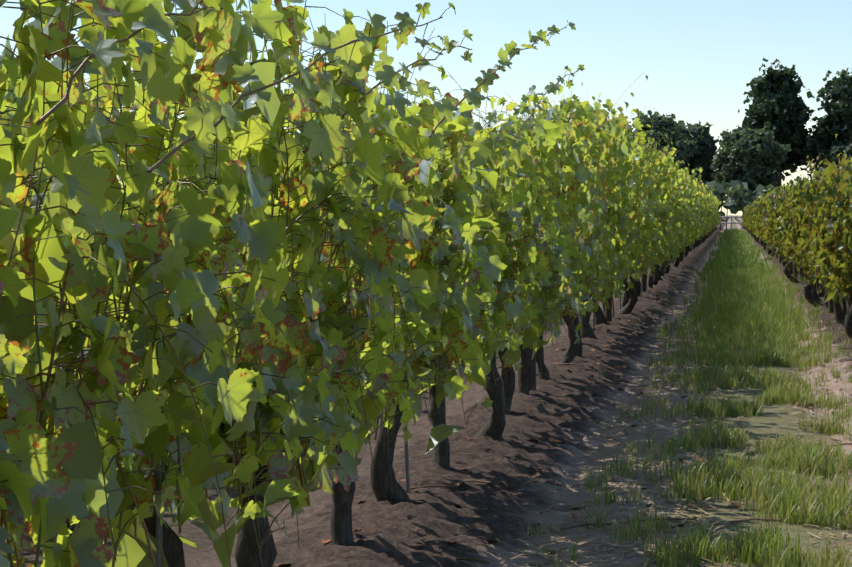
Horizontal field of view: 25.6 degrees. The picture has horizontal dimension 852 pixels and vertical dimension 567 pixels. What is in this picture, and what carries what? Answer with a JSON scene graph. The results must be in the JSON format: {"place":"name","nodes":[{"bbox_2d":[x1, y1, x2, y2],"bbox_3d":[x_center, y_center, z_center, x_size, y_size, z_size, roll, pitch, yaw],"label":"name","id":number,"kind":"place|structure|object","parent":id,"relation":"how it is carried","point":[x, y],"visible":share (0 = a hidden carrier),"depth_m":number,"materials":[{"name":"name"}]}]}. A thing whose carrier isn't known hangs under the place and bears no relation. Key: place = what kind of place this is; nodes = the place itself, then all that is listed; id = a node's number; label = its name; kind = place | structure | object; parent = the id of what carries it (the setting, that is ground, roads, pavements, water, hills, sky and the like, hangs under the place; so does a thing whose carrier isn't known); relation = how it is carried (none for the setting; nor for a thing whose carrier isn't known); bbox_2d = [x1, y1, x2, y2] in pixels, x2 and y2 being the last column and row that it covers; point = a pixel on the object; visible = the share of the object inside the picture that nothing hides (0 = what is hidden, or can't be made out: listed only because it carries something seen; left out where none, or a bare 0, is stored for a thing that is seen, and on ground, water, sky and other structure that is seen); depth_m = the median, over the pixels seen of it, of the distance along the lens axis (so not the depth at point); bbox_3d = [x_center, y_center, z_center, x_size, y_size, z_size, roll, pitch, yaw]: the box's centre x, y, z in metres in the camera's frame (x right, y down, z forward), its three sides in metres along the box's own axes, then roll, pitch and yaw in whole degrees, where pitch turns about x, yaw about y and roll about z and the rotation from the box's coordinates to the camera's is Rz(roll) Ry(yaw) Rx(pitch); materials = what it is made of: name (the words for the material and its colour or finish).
{"place":"outdoors","nodes":[
{"label":"outdoors","id":0,"kind":"place"},
{"bbox_2d":[2,48,194,310],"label":"tendrils","id":1,"kind":"object","parent":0,"point":[100,98],"depth_m":10.29,"materials":[{"name":"green plant"}]},
{"bbox_2d":[0,34,355,313],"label":"row leaves","id":2,"kind":"object","parent":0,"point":[6,130],"depth_m":9.32,"materials":[{"name":"green plant"}]},
{"bbox_2d":[0,0,510,545],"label":"trellis wires","id":3,"kind":"object","parent":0,"point":[172,140],"depth_m":3.77,"materials":[{"name":"grey metal"}]},
{"bbox_2d":[35,0,578,172],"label":"shoots","id":4,"kind":"object","parent":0,"point":[66,98],"visible":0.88,"depth_m":3.69,"materials":[{"name":"green plant"}]},
{"bbox_2d":[0,0,671,566],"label":"canes","id":5,"kind":"object","parent":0,"point":[64,306],"visible":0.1,"depth_m":3.95,"materials":[{"name":"plant"}]},
{"bbox_2d":[0,0,851,214],"label":"sky","id":6,"kind":"structure","parent":0,"point":[698,58],"materials":[{"name":"blue"}]},
{"bbox_2d":[5,215,851,566],"bbox_3d":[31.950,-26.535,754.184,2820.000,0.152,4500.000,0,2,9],"label":"ground","id":7,"kind":"structure","parent":0,"point":[437,523],"depth_m":8.25,"materials":[{"name":"brown soil"}]},
{"bbox_2d":[6,137,188,187],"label":"row leaves","id":8,"kind":"object","parent":7,"relation":"on","point":[122,163],"depth_m":17.90,"materials":[{"name":"green plant"}]},
{"bbox_2d":[0,53,297,357],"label":"row leaves","id":9,"kind":"object","parent":7,"relation":"on","point":[102,93],"depth_m":10.28,"materials":[{"name":"green plant"}]},
{"bbox_2d":[0,0,718,566],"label":"row leaves","id":10,"kind":"object","parent":7,"relation":"on","point":[84,460],"visible":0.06,"depth_m":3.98,"materials":[{"name":"green plant"}]},
{"bbox_2d":[65,314,479,539],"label":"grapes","id":11,"kind":"object","parent":10,"relation":"on","point":[220,427],"depth_m":4.11,"materials":[{"name":"plant"}]},
{"bbox_2d":[66,0,584,185],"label":"leaves","id":12,"kind":"object","parent":10,"relation":"attached to","point":[108,53],"visible":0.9,"depth_m":3.84,"materials":[{"name":"green plant"}]},
{"bbox_2d":[384,35,618,408],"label":"row leaves","id":13,"kind":"object","parent":10,"relation":"attached to","point":[517,152],"visible":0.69,"depth_m":8.65,"materials":[{"name":"green plant"}]},
{"bbox_2d":[681,164,721,245],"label":"row leaves","id":14,"kind":"object","parent":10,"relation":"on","point":[705,217],"visible":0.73,"depth_m":54.77,"materials":[{"name":"green plant"}]},
{"bbox_2d":[155,247,684,566],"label":"trellis posts","id":15,"kind":"object","parent":7,"relation":"in","point":[159,528],"visible":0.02,"depth_m":4.00,"materials":[{"name":"brown wood"}]},
{"bbox_2d":[127,227,716,566],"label":"trunks","id":16,"kind":"object","parent":7,"relation":"on","point":[385,485],"visible":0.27,"depth_m":6.99,"materials":[{"name":"brown wood"}]},
{"bbox_2d":[274,262,851,566],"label":"dead leaves","id":17,"kind":"object","parent":7,"relation":"on","point":[576,517],"visible":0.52,"depth_m":8.67,"materials":[{"name":"brown plant"}]},
{"bbox_2d":[530,250,683,390],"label":"trellis posts","id":18,"kind":"object","parent":7,"relation":"on","point":[608,314],"visible":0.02,"depth_m":18.89,"materials":[{"name":"brown wood"}]},
{"bbox_2d":[404,274,851,563],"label":"prunings","id":19,"kind":"object","parent":7,"relation":"on","point":[585,524],"visible":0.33,"depth_m":7.66,"materials":[{"name":"wood"}]},
{"bbox_2d":[461,265,851,566],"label":"straw","id":20,"kind":"object","parent":7,"relation":"on","point":[620,518],"visible":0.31,"depth_m":7.78,"materials":[{"name":"beige plant"}]},
{"bbox_2d":[628,110,693,174],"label":"tree","id":21,"kind":"object","parent":7,"relation":"on","point":[658,123],"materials":[{"name":"green plant"}]},
{"bbox_2d":[516,263,851,566],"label":"grass","id":22,"kind":"structure","parent":7,"relation":"on","point":[743,312],"depth_m":9.21,"materials":[{"name":"green plant"}]},
{"bbox_2d":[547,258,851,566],"bbox_3d":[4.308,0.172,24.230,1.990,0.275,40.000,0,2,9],"label":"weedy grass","id":23,"kind":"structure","parent":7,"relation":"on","point":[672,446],"depth_m":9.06,"materials":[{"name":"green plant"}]},
{"bbox_2d":[682,121,719,182],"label":"tree","id":24,"kind":"object","parent":7,"relation":"on","point":[702,142],"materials":[{"name":"green plant"}]},
{"bbox_2d":[719,215,741,229],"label":"gate","id":25,"kind":"structure","parent":7,"relation":"on","point":[731,217],"depth_m":132.06,"materials":[{"name":"grey wood"}]},
{"bbox_2d":[696,179,781,229],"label":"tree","id":26,"kind":"object","parent":7,"relation":"on","point":[734,190],"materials":[{"name":"green plant"}]},
{"bbox_2d":[710,126,791,228],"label":"tree","id":27,"kind":"object","parent":7,"relation":"on","point":[755,157],"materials":[{"name":"green plant"}]},
{"bbox_2d":[736,58,815,196],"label":"tree","id":28,"kind":"object","parent":7,"relation":"on","point":[779,107],"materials":[{"name":"green plant"}]},
{"bbox_2d":[754,232,834,312],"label":"vine trunks","id":29,"kind":"object","parent":7,"relation":"on","point":[831,305],"depth_m":31.00,"materials":[{"name":"brown wood"}]},
{"bbox_2d":[745,226,851,338],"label":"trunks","id":30,"kind":"object","parent":7,"relation":"on","point":[811,295],"visible":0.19,"depth_m":22.18,"materials":[{"name":"brown wood"}]},
{"bbox_2d":[746,134,851,303],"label":"row leaves","id":31,"kind":"object","parent":7,"relation":"on","point":[833,296],"visible":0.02,"depth_m":17.60,"materials":[{"name":"green plant"}]},
{"bbox_2d":[741,182,787,249],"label":"row leaves","id":32,"kind":"object","parent":31,"relation":"on","point":[756,222],"visible":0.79,"depth_m":51.88,"materials":[{"name":"green plant"}]},
{"bbox_2d":[796,68,851,178],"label":"tree","id":33,"kind":"object","parent":7,"relation":"on","point":[830,125],"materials":[{"name":"green plant"}]},
{"bbox_2d":[693,229,780,275],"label":"grass","id":34,"kind":"structure","parent":0,"point":[737,246],"depth_m":47.76,"materials":[{"name":"green plant"}]},
{"bbox_2d":[786,146,851,302],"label":"canes","id":35,"kind":"object","parent":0,"point":[835,261],"visible":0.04,"depth_m":16.72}
]}

